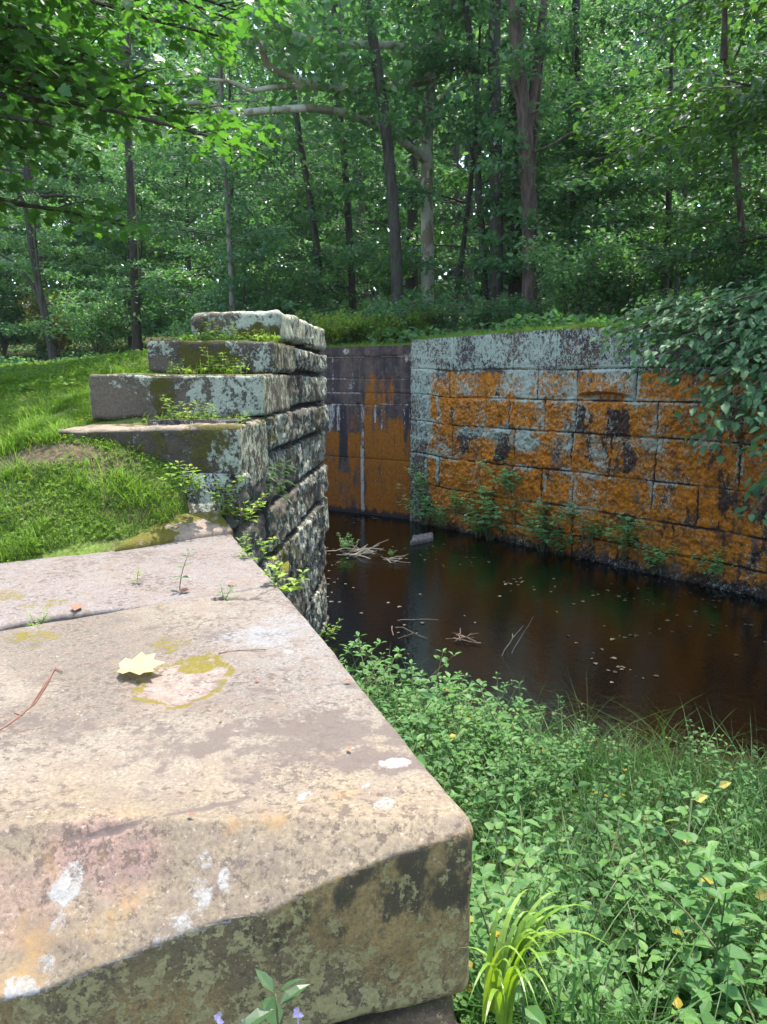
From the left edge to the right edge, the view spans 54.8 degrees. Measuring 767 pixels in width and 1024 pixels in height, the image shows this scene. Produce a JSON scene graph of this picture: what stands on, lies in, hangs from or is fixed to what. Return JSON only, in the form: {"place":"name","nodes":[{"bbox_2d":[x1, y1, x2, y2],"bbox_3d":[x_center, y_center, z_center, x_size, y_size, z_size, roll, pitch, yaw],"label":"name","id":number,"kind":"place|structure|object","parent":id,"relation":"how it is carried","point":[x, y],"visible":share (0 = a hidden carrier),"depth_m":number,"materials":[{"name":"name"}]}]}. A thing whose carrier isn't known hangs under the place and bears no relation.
{"place":"outdoors","nodes":[
{"label":"outdoors","id":0,"kind":"place"},
{"bbox_2d":[0,349,205,562],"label":"lawn grass","id":1,"kind":"structure","parent":0,"point":[28,428],"depth_m":4.71,"materials":[{"name":"green plant"}]},
{"bbox_2d":[0,275,766,1023],"bbox_3d":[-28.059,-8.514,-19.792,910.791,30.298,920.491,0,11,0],"label":"ground","id":2,"kind":"structure","parent":0,"point":[58,449],"depth_m":4.73,"materials":[{"name":"green plant"}]},
{"bbox_2d":[0,295,48,356],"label":"shrub","id":3,"kind":"object","parent":2,"relation":"on","point":[6,314],"visible":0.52,"depth_m":29.90,"materials":[{"name":"green plant"}]},
{"bbox_2d":[0,218,56,304],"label":"understorey tree","id":4,"kind":"object","parent":2,"relation":"on","point":[10,295],"visible":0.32,"depth_m":29.37,"materials":[{"name":"green plant"}]},
{"bbox_2d":[0,189,78,344],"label":"understorey tree","id":5,"kind":"object","parent":2,"relation":"on","point":[3,195],"visible":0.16,"depth_m":38.10,"materials":[{"name":"green plant"}]},
{"bbox_2d":[0,193,109,351],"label":"sapling","id":6,"kind":"object","parent":2,"relation":"on","point":[50,278],"visible":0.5,"depth_m":28.09,"materials":[{"name":"green plant"}]},
{"bbox_2d":[13,288,103,356],"bbox_3d":[-12.301,-7.163,28.052,3.452,2.769,3.327,9,14,40],"label":"shrub","id":7,"kind":"object","parent":2,"relation":"on","point":[59,339],"visible":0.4,"depth_m":27.71,"materials":[{"name":"green plant"}]},
{"bbox_2d":[0,55,120,360],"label":"leaning tree","id":8,"kind":"object","parent":2,"relation":"on","point":[33,265],"visible":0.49,"depth_m":23.13,"materials":[{"name":"green plant"}]},
{"bbox_2d":[3,8,139,324],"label":"tall tree","id":9,"kind":"object","parent":2,"relation":"on","point":[64,176],"visible":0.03,"depth_m":43.06,"materials":[{"name":"green plant"}]},
{"bbox_2d":[0,1,162,351],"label":"tall tree","id":10,"kind":"object","parent":2,"relation":"on","point":[26,171],"visible":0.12,"depth_m":31.45,"materials":[{"name":"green plant"}]},
{"bbox_2d":[47,287,143,355],"bbox_3d":[-10.324,-6.789,26.806,3.145,2.618,3.264,0,11,-2],"label":"shrub","id":11,"kind":"object","parent":2,"relation":"on","point":[94,320],"visible":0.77,"depth_m":26.45,"materials":[{"name":"green plant"}]},
{"bbox_2d":[46,120,204,345],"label":"understorey tree","id":12,"kind":"object","parent":2,"relation":"on","point":[87,268],"visible":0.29,"depth_m":31.79,"materials":[{"name":"green plant"}]},
{"bbox_2d":[3,0,250,341],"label":"tall tree","id":13,"kind":"object","parent":2,"relation":"on","point":[176,56],"visible":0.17,"depth_m":34.88,"materials":[{"name":"green plant"}]},
{"bbox_2d":[65,2,195,350],"bbox_3d":[-8.266,-14.323,24.810,5.372,18.158,5.189,-4,11,-21],"label":"tall tree","id":14,"kind":"object","parent":2,"relation":"on","point":[136,309],"visible":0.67,"depth_m":25.81,"materials":[{"name":"green plant"}]},
{"bbox_2d":[59,146,211,326],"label":"understorey tree","id":15,"kind":"object","parent":2,"relation":"on","point":[112,191],"visible":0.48,"depth_m":29.47,"materials":[{"name":"green plant"}]},
{"bbox_2d":[0,534,276,630],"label":"coping slab","id":16,"kind":"structure","parent":2,"relation":"on","point":[92,584],"depth_m":3.69,"materials":[{"name":"stone"}]},
{"bbox_2d":[261,556,309,596],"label":"edge weed","id":17,"kind":"object","parent":16,"relation":"on","point":[285,587],"visible":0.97,"depth_m":3.58,"materials":[{"name":"green plant"}]},
{"bbox_2d":[0,0,298,243],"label":"maple tree","id":18,"kind":"object","parent":2,"relation":"on","point":[35,71],"visible":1,"depth_m":8.08,"materials":[{"name":"green plant"}]},
{"bbox_2d":[56,419,268,493],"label":"step block","id":19,"kind":"structure","parent":2,"relation":"on","point":[235,448],"depth_m":4.87,"materials":[{"name":"stone"}]},
{"bbox_2d":[89,373,289,419],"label":"step block","id":20,"kind":"structure","parent":19,"relation":"on","point":[117,396],"depth_m":5.40,"materials":[{"name":"stone"}]},
{"bbox_2d":[147,340,295,373],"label":"step block","id":21,"kind":"structure","parent":20,"relation":"on","point":[263,357],"depth_m":5.77,"materials":[{"name":"stone"}]},
{"bbox_2d":[190,310,304,344],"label":"step block","id":22,"kind":"structure","parent":21,"relation":"on","point":[280,324],"depth_m":6.07,"materials":[{"name":"stone"}]},
{"bbox_2d":[0,339,327,562],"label":"lawn clover","id":23,"kind":"object","parent":2,"relation":"on","point":[29,373],"visible":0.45,"depth_m":5.97,"materials":[{"name":"green plant"}]},
{"bbox_2d":[114,510,232,551],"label":"moss slab","id":24,"kind":"structure","parent":2,"relation":"on","point":[200,525],"depth_m":4.61,"materials":[{"name":"stone"}]},
{"bbox_2d":[109,172,241,330],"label":"understorey tree","id":25,"kind":"object","parent":2,"relation":"on","point":[184,183],"visible":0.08,"depth_m":43.03,"materials":[{"name":"green plant"}]},
{"bbox_2d":[99,75,283,315],"bbox_3d":[-7.571,-11.679,29.626,6.903,10.341,7.684,6,12,29],"label":"understorey tree","id":26,"kind":"object","parent":2,"relation":"on","point":[201,267],"visible":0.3,"depth_m":29.06,"materials":[{"name":"green plant"}]},
{"bbox_2d":[113,0,329,339],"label":"dead pole tree","id":27,"kind":"object","parent":2,"relation":"on","point":[224,173],"visible":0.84,"depth_m":18.63,"materials":[{"name":"plant"}]},
{"bbox_2d":[93,23,359,311],"bbox_3d":[-5.242,-10.018,23.962,9.601,9.991,7.145,8,13,38],"label":"understorey tree","id":28,"kind":"object","parent":2,"relation":"on","point":[163,284],"visible":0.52,"depth_m":23.34,"materials":[{"name":"green plant"}]},
{"bbox_2d":[183,280,281,312],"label":"shrub","id":29,"kind":"object","parent":2,"relation":"on","point":[249,303],"visible":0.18,"depth_m":22.28,"materials":[{"name":"green plant"}]},
{"bbox_2d":[147,324,329,635],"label":"stepped lock wall","id":30,"kind":"structure","parent":2,"relation":"on","point":[298,526],"depth_m":6.85,"materials":[{"name":"stone"}]},
{"bbox_2d":[266,457,297,507],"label":"lance leaf plant","id":31,"kind":"object","parent":30,"relation":"attached to","point":[280,486],"visible":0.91,"depth_m":5.71,"materials":[{"name":"green plant"}]},
{"bbox_2d":[175,203,314,329],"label":"sapling","id":32,"kind":"object","parent":2,"relation":"on","point":[195,251],"visible":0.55,"depth_m":20.11,"materials":[{"name":"green plant"}]},
{"bbox_2d":[214,969,309,1023],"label":"flowering plant","id":33,"kind":"object","parent":2,"relation":"on","point":[270,1010],"visible":1,"depth_m":1.46,"materials":[{"name":"green plant"}]},
{"bbox_2d":[207,4,352,311],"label":"tall tree","id":34,"kind":"object","parent":2,"relation":"on","point":[276,134],"visible":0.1,"depth_m":41.56,"materials":[{"name":"green plant"}]},
{"bbox_2d":[227,252,350,328],"bbox_3d":[-2.420,-5.912,20.786,3.112,2.590,3.229,4,11,22],"label":"shrub","id":35,"kind":"object","parent":2,"relation":"on","point":[294,281],"visible":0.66,"depth_m":20.21,"materials":[{"name":"green plant"}]},
{"bbox_2d":[224,1,373,335],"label":"tall tree","id":36,"kind":"object","parent":2,"relation":"on","point":[312,218],"visible":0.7,"depth_m":21.42,"materials":[{"name":"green plant"}]},
{"bbox_2d":[218,113,384,315],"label":"understorey tree","id":37,"kind":"object","parent":2,"relation":"on","point":[290,172],"visible":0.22,"depth_m":36.80,"materials":[{"name":"green plant"}]},
{"bbox_2d":[242,176,370,324],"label":"sapling","id":38,"kind":"object","parent":2,"relation":"on","point":[332,231],"visible":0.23,"depth_m":24.18,"materials":[{"name":"green plant"}]},
{"bbox_2d":[269,221,391,312],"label":"sapling","id":39,"kind":"object","parent":2,"relation":"on","point":[334,241],"visible":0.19,"depth_m":28.57,"materials":[{"name":"green plant"}]},
{"bbox_2d":[295,308,369,345],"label":"shrub","id":40,"kind":"object","parent":2,"relation":"on","point":[334,333],"visible":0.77,"depth_m":16.90,"materials":[{"name":"green plant"}]},
{"bbox_2d":[297,1,391,314],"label":"tall tree","id":41,"kind":"object","parent":2,"relation":"on","point":[347,215],"visible":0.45,"depth_m":22.48,"materials":[{"name":"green plant"}]},
{"bbox_2d":[236,0,465,314],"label":"tall tree","id":42,"kind":"object","parent":2,"relation":"on","point":[361,207],"visible":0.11,"depth_m":36.42,"materials":[{"name":"green plant"}]},
{"bbox_2d":[153,0,599,330],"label":"sycamore tree","id":43,"kind":"object","parent":2,"relation":"on","point":[317,84],"visible":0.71,"depth_m":18.20,"materials":[{"name":"green plant"}]},
{"bbox_2d":[303,0,450,311],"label":"tall tree","id":44,"kind":"object","parent":2,"relation":"on","point":[368,10],"visible":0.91,"depth_m":18.02,"materials":[{"name":"green plant"}]},
{"bbox_2d":[323,127,434,299],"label":"understorey tree","id":45,"kind":"object","parent":2,"relation":"on","point":[372,289],"visible":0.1,"depth_m":41.98,"materials":[{"name":"green plant"}]},
{"bbox_2d":[0,280,763,364],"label":"woodland undergrowth","id":46,"kind":"object","parent":2,"relation":"on","point":[557,318],"visible":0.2,"depth_m":16.64,"materials":[{"name":"green plant"}]},
{"bbox_2d":[0,43,766,337],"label":"distant undergrowth","id":47,"kind":"object","parent":2,"relation":"on","point":[385,291],"visible":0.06,"depth_m":44.75,"materials":[{"name":"green plant"}]},
{"bbox_2d":[347,308,419,343],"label":"shrub","id":48,"kind":"object","parent":2,"relation":"on","point":[381,327],"visible":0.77,"depth_m":16.86,"materials":[{"name":"green plant"}]},
{"bbox_2d":[1,0,766,315],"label":"distant wood","id":49,"kind":"object","parent":2,"relation":"on","point":[144,56],"depth_m":50.95,"materials":[{"name":"green plant"}]},
{"bbox_2d":[339,288,437,342],"bbox_3d":[0.117,-4.603,17.649,2.339,1.298,2.396,3,11,15],"label":"shrub","id":50,"kind":"object","parent":2,"relation":"on","point":[382,311],"visible":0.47,"depth_m":17.23,"materials":[{"name":"green plant"}]},
{"bbox_2d":[314,75,489,294],"bbox_3d":[0.710,-11.410,28.197,8.623,8.974,6.417,10,14,42],"label":"understorey tree","id":51,"kind":"object","parent":2,"relation":"on","point":[440,286],"visible":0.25,"depth_m":28.19,"materials":[{"name":"green plant"}]},
{"bbox_2d":[345,995,458,1023],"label":"footing stone","id":52,"kind":"object","parent":2,"relation":"on","point":[435,1013],"visible":0.07,"depth_m":1.74,"materials":[{"name":"stone"}]},
{"bbox_2d":[0,586,472,1023],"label":"coping slab","id":53,"kind":"structure","parent":52,"relation":"on","point":[306,844],"depth_m":1.69,"materials":[{"name":"stone"}]},
{"bbox_2d":[109,652,164,674],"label":"fallen leaf","id":54,"kind":"object","parent":53,"relation":"on","point":[140,663],"visible":1,"depth_m":2.55,"materials":[{"name":"yellow plant"}]},
{"bbox_2d":[389,306,444,340],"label":"shrub","id":55,"kind":"object","parent":2,"relation":"on","point":[421,322],"visible":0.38,"depth_m":17.88,"materials":[{"name":"green plant"}]},
{"bbox_2d":[386,290,471,334],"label":"shrub","id":56,"kind":"object","parent":2,"relation":"on","point":[438,324],"visible":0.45,"depth_m":18.42,"materials":[{"name":"green plant"}]},
{"bbox_2d":[290,0,571,309],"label":"tall tree","id":57,"kind":"object","parent":2,"relation":"on","point":[412,219],"visible":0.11,"depth_m":25.61,"materials":[{"name":"green plant"}]},
{"bbox_2d":[376,0,559,304],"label":"tall tree","id":58,"kind":"object","parent":2,"relation":"on","point":[455,155],"visible":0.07,"depth_m":42.79,"materials":[{"name":"green plant"}]},
{"bbox_2d":[398,0,552,316],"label":"tall tree","id":59,"kind":"object","parent":2,"relation":"on","point":[476,102],"visible":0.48,"depth_m":19.03,"materials":[{"name":"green plant"}]},
{"bbox_2d":[378,0,572,311],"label":"tall tree","id":60,"kind":"object","parent":2,"relation":"on","point":[447,203],"visible":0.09,"depth_m":36.01,"materials":[{"name":"green plant"}]},
{"bbox_2d":[327,0,638,331],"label":"understorey tree","id":61,"kind":"object","parent":2,"relation":"on","point":[344,190],"visible":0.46,"depth_m":19.44,"materials":[{"name":"green plant"}]},
{"bbox_2d":[436,287,535,333],"bbox_3d":[2.441,-4.649,17.424,2.138,1.158,2.086,6,12,29],"label":"shrub","id":62,"kind":"object","parent":2,"relation":"on","point":[476,318],"visible":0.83,"depth_m":17.21,"materials":[{"name":"green plant"}]},
{"bbox_2d":[436,0,578,332],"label":"tall tree","id":63,"kind":"object","parent":2,"relation":"on","point":[495,80],"visible":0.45,"depth_m":18.57,"materials":[{"name":"green plant"}]},
{"bbox_2d":[449,0,581,316],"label":"tall tree","id":64,"kind":"object","parent":2,"relation":"on","point":[512,208],"visible":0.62,"depth_m":16.91,"materials":[{"name":"green plant"}]},
{"bbox_2d":[452,0,585,325],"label":"tall tree","id":65,"kind":"object","parent":2,"relation":"on","point":[514,285],"visible":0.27,"depth_m":19.50,"materials":[{"name":"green plant"}]},
{"bbox_2d":[404,0,636,305],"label":"tall tree","id":66,"kind":"object","parent":2,"relation":"on","point":[529,29],"visible":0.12,"depth_m":30.24,"materials":[{"name":"green plant"}]},
{"bbox_2d":[486,292,568,327],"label":"shrub","id":67,"kind":"object","parent":2,"relation":"on","point":[522,311],"visible":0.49,"depth_m":16.70,"materials":[{"name":"green plant"}]},
{"bbox_2d":[462,889,619,1023],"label":"sedge clump","id":68,"kind":"object","parent":2,"relation":"on","point":[505,969],"visible":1,"depth_m":1.45,"materials":[{"name":"green plant"}]},
{"bbox_2d":[454,0,629,317],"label":"tall tree","id":69,"kind":"object","parent":2,"relation":"on","point":[526,109],"visible":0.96,"depth_m":16.51,"materials":[{"name":"green plant"}]},
{"bbox_2d":[324,631,766,1023],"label":"bank weeds","id":70,"kind":"object","parent":2,"relation":"on","point":[702,977],"visible":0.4,"depth_m":2.95,"materials":[{"name":"green plant"}]},
{"bbox_2d":[340,639,766,1023],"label":"undergrowth plants","id":71,"kind":"object","parent":2,"relation":"on","point":[744,877],"visible":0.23,"depth_m":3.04,"materials":[{"name":"green plant"}]},
{"bbox_2d":[349,651,766,1023],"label":"bank grass","id":72,"kind":"structure","parent":2,"relation":"on","point":[751,900],"depth_m":3.80,"materials":[{"name":"green plant"}]},
{"bbox_2d":[507,218,649,317],"bbox_3d":[4.292,-5.079,16.119,2.862,2.382,2.970,5,11,24],"label":"shrub","id":73,"kind":"object","parent":2,"relation":"on","point":[559,281],"visible":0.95,"depth_m":15.62,"materials":[{"name":"green plant"}]},
{"bbox_2d":[458,0,698,316],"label":"understorey tree","id":74,"kind":"object","parent":2,"relation":"on","point":[570,69],"visible":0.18,"depth_m":21.75,"materials":[{"name":"green plant"}]},
{"bbox_2d":[409,323,766,599],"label":"stone wall","id":75,"kind":"structure","parent":2,"relation":"on","point":[563,418],"depth_m":11.95,"materials":[{"name":"stone"}]},
{"bbox_2d":[395,483,442,525],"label":"wall foot plant","id":76,"kind":"object","parent":75,"relation":"attached to","point":[425,501],"depth_m":14.93,"materials":[{"name":"green plant"}]},
{"bbox_2d":[459,477,528,539],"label":"wall foot plant","id":77,"kind":"object","parent":75,"relation":"attached to","point":[488,509],"depth_m":13.50,"materials":[{"name":"green plant"}]},
{"bbox_2d":[476,454,527,495],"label":"wall foot plant","id":78,"kind":"object","parent":75,"relation":"attached to","point":[508,482],"depth_m":13.09,"materials":[{"name":"green plant"}]},
{"bbox_2d":[513,500,577,551],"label":"wall foot plant","id":79,"kind":"object","parent":75,"relation":"attached to","point":[546,530],"depth_m":12.57,"materials":[{"name":"green plant"}]},
{"bbox_2d":[600,512,662,559],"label":"wall foot plant","id":80,"kind":"object","parent":75,"relation":"attached to","point":[626,526],"depth_m":11.43,"materials":[{"name":"green plant"}]},
{"bbox_2d":[622,533,679,574],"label":"wall foot plant","id":81,"kind":"object","parent":75,"relation":"attached to","point":[662,557],"depth_m":11.10,"materials":[{"name":"green plant"}]},
{"bbox_2d":[690,546,733,582],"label":"wall foot plant","id":82,"kind":"object","parent":75,"relation":"attached to","point":[712,570],"depth_m":10.44,"materials":[{"name":"green plant"}]},
{"bbox_2d":[540,0,646,313],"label":"tall tree","id":83,"kind":"object","parent":2,"relation":"on","point":[575,48],"visible":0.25,"depth_m":19.59,"materials":[{"name":"green plant"}]},
{"bbox_2d":[502,45,693,310],"bbox_3d":[7.996,-12.172,27.421,7.156,9.630,6.428,-1,11,-5],"label":"understorey tree","id":84,"kind":"object","parent":2,"relation":"on","point":[611,62],"visible":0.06,"depth_m":27.12,"materials":[{"name":"green plant"}]},
{"bbox_2d":[464,103,745,316],"bbox_3d":[5.539,-7.412,18.974,6.717,5.702,5.240,3,11,15],"label":"sapling","id":85,"kind":"object","parent":2,"relation":"on","point":[600,120],"visible":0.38,"depth_m":18.14,"materials":[{"name":"green plant"}]},
{"bbox_2d":[504,45,735,312],"bbox_3d":[7.578,-10.343,24.023,7.873,8.193,5.858,0,11,3],"label":"understorey tree","id":86,"kind":"object","parent":2,"relation":"on","point":[647,60],"visible":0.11,"depth_m":23.34,"materials":[{"name":"green plant"}]},
{"bbox_2d":[576,237,692,317],"bbox_3d":[5.334,-5.008,16.190,2.440,2.031,2.532,-2,11,-10],"label":"shrub","id":87,"kind":"object","parent":2,"relation":"on","point":[628,292],"visible":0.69,"depth_m":15.90,"materials":[{"name":"green plant"}]},
{"bbox_2d":[583,0,715,246],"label":"tall tree","id":88,"kind":"object","parent":2,"relation":"on","point":[648,34],"visible":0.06,"depth_m":41.50,"materials":[{"name":"green plant"}]},
{"bbox_2d":[539,0,766,291],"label":"beech tree","id":89,"kind":"object","parent":2,"relation":"on","point":[745,101],"visible":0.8,"depth_m":11.98,"materials":[{"name":"green plant"}]},
{"bbox_2d":[540,0,766,314],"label":"understorey tree","id":90,"kind":"object","parent":2,"relation":"on","point":[641,14],"visible":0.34,"depth_m":18.67,"materials":[{"name":"green plant"}]},
{"bbox_2d":[589,273,766,526],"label":"overhanging bush","id":91,"kind":"object","parent":2,"relation":"on","point":[749,304],"visible":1,"depth_m":8.56,"materials":[{"name":"green plant"}]},
{"bbox_2d":[611,0,750,61],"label":"beech tree","id":92,"kind":"object","parent":2,"relation":"on","point":[626,54],"visible":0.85,"depth_m":13.46,"materials":[{"name":"green plant"}]},
{"bbox_2d":[605,0,766,291],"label":"tall tree","id":93,"kind":"object","parent":2,"relation":"on","point":[740,192],"visible":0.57,"depth_m":14.00,"materials":[{"name":"green plant"}]},
{"bbox_2d":[643,280,732,314],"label":"shrub","id":94,"kind":"object","parent":2,"relation":"on","point":[675,297],"visible":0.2,"depth_m":14.65,"materials":[{"name":"green plant"}]},
{"bbox_2d":[622,24,764,298],"bbox_3d":[14.585,-15.622,34.028,7.876,11.799,8.768,3,11,16],"label":"understorey tree","id":95,"kind":"object","parent":2,"relation":"on","point":[677,283],"visible":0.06,"depth_m":34.08,"materials":[{"name":"green plant"}]},
{"bbox_2d":[625,0,766,271],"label":"tall tree","id":96,"kind":"object","parent":2,"relation":"on","point":[729,55],"visible":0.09,"depth_m":36.17,"materials":[{"name":"green plant"}]},
{"bbox_2d":[666,740,733,844],"bbox_3d":[1.883,1.663,4.345,0.396,0.617,0.313,-10,14,-43],"label":"bank weed","id":97,"kind":"object","parent":2,"relation":"on","point":[699,807],"visible":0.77,"depth_m":4.32,"materials":[{"name":"green plant"}]},
{"bbox_2d":[664,210,766,305],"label":"shrub","id":98,"kind":"object","parent":2,"relation":"on","point":[715,276],"visible":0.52,"depth_m":14.34,"materials":[{"name":"green plant"}]},
{"bbox_2d":[679,125,766,285],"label":"sapling","id":99,"kind":"object","parent":2,"relation":"on","point":[754,164],"visible":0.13,"depth_m":23.93,"materials":[{"name":"green plant"}]},
{"bbox_2d":[703,733,766,822],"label":"bank weed","id":100,"kind":"object","parent":2,"relation":"on","point":[735,775],"visible":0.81,"depth_m":4.38,"materials":[{"name":"green plant"}]},
{"bbox_2d":[712,253,766,294],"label":"shrub","id":101,"kind":"object","parent":2,"relation":"on","point":[738,285],"visible":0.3,"depth_m":13.82,"materials":[{"name":"green plant"}]},
{"bbox_2d":[326,311,688,346],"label":"verge grass","id":102,"kind":"structure","parent":0,"point":[587,325],"depth_m":13.43,"materials":[{"name":"green plant"}]},
{"bbox_2d":[320,510,766,783],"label":"water","id":103,"kind":"structure","parent":0,"point":[693,664],"depth_m":8.86,"materials":[{"name":"brown liquid"}]},
{"bbox_2d":[319,345,410,518],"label":"recess wall","id":104,"kind":"structure","parent":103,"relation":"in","point":[367,429],"depth_m":15.80,"materials":[{"name":"stone"}]},
{"bbox_2d":[326,516,765,780],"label":"water leaf litter","id":105,"kind":"object","parent":103,"relation":"on","point":[596,663],"visible":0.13,"depth_m":9.04,"materials":[{"name":"brown plant"}]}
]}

